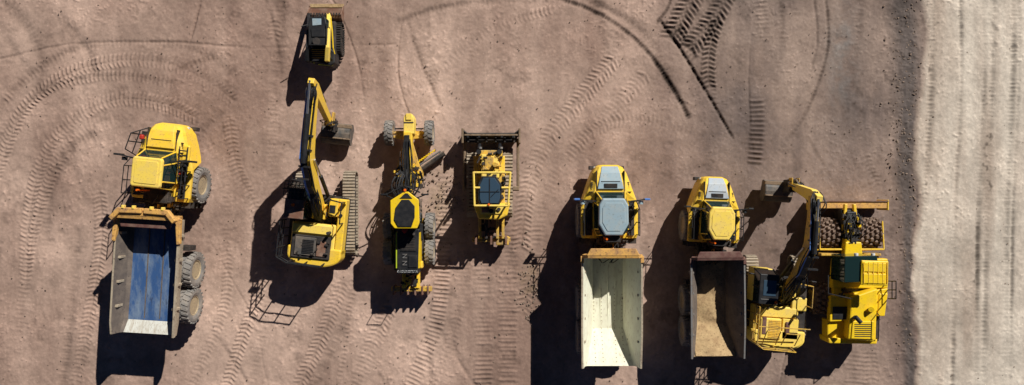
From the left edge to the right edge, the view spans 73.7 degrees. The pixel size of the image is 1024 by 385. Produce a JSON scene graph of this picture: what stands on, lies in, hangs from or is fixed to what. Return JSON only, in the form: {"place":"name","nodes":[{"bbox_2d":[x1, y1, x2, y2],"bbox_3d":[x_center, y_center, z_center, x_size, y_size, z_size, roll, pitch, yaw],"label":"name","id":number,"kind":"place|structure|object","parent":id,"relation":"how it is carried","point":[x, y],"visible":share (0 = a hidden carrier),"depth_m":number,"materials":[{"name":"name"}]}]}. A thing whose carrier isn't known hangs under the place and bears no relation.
{"place":"outdoors","nodes":[
{"label":"outdoors","id":0,"kind":"place"},
{"bbox_2d":[0,0,1023,384],"bbox_3d":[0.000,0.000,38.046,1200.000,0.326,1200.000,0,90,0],"label":"ground","id":1,"kind":"structure","parent":0,"point":[574,84],"depth_m":38.03,"materials":[{"name":"brown soil"}]},
{"bbox_2d":[109,123,211,337],"bbox_3d":[-18.494,1.834,36.115,4.073,3.843,11.064,4,90,0],"label":"articulated dump truck","id":2,"kind":"object","parent":1,"relation":"on","point":[155,268],"visible":1,"depth_m":35.74,"materials":[{"name":"metal"}]},
{"bbox_2d":[275,78,358,267],"bbox_3d":[-10.326,-0.753,35.144,3.629,5.735,9.392,0,90,0],"label":"excavator","id":3,"kind":"object","parent":1,"relation":"on","point":[322,230],"visible":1,"depth_m":35.80,"materials":[{"name":"metal"}]},
{"bbox_2d":[301,4,344,67],"bbox_3d":[-10.265,-8.627,36.861,1.927,2.299,3.701,0,90,0],"label":"compact track loader","id":4,"kind":"object","parent":1,"relation":"on","point":[325,33],"visible":1,"depth_m":36.45,"materials":[{"name":"black paint"}]},
{"bbox_2d":[312,19,320,25],"bbox_3d":[-10.256,-8.948,35.845,0.481,0.030,0.376,0,90,0],"label":"roof window","id":5,"kind":"structure","parent":4,"relation":"in","point":[314,21],"depth_m":35.83,"materials":[{"name":"grey glass"}]},
{"bbox_2d":[381,113,445,294],"bbox_3d":[-5.331,0.681,36.408,3.370,3.238,9.777,0,90,0],"label":"motor grader","id":6,"kind":"object","parent":1,"relation":"on","point":[407,230],"visible":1,"depth_m":36.40,"materials":[{"name":"metal"}]},
{"bbox_2d":[461,128,520,244],"bbox_3d":[-1.130,-0.298,36.445,3.177,3.135,6.316,0,90,0],"label":"bulldozer","id":7,"kind":"object","parent":1,"relation":"on","point":[490,188],"visible":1,"depth_m":36.66,"materials":[{"name":"metal"}]},
{"bbox_2d":[3,0,1022,384],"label":"dirt clods","id":8,"kind":"object","parent":1,"relation":"on","point":[565,164],"visible":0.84,"depth_m":37.98,"materials":[{"name":"brown soil"}]},
{"bbox_2d":[574,165,649,368],"bbox_3d":[5.133,3.796,36.205,3.880,3.660,10.520,0,90,0],"label":"articulated dump truck","id":9,"kind":"object","parent":1,"relation":"on","point":[609,309],"visible":1,"depth_m":35.80,"materials":[{"name":"metal"}]},
{"bbox_2d":[677,176,753,358],"bbox_3d":[10.726,3.889,36.385,3.492,3.294,9.494,0,90,0],"label":"articulated dump truck","id":10,"kind":"object","parent":1,"relation":"on","point":[711,297],"visible":1,"depth_m":36.02,"materials":[{"name":"metal"}]},
{"bbox_2d":[743,178,826,352],"bbox_3d":[14.162,3.760,35.521,3.563,4.982,9.113,0,90,0],"label":"excavator","id":11,"kind":"object","parent":1,"relation":"on","point":[776,304],"visible":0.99,"depth_m":35.73,"materials":[{"name":"metal"}]},
{"bbox_2d":[805,200,896,343],"bbox_3d":[18.246,4.207,36.288,4.113,3.486,7.630,0,90,0],"label":"soil compactor","id":12,"kind":"object","parent":1,"relation":"on","point":[850,298],"visible":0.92,"depth_m":36.12,"materials":[{"name":"yellow paint"}]}
]}

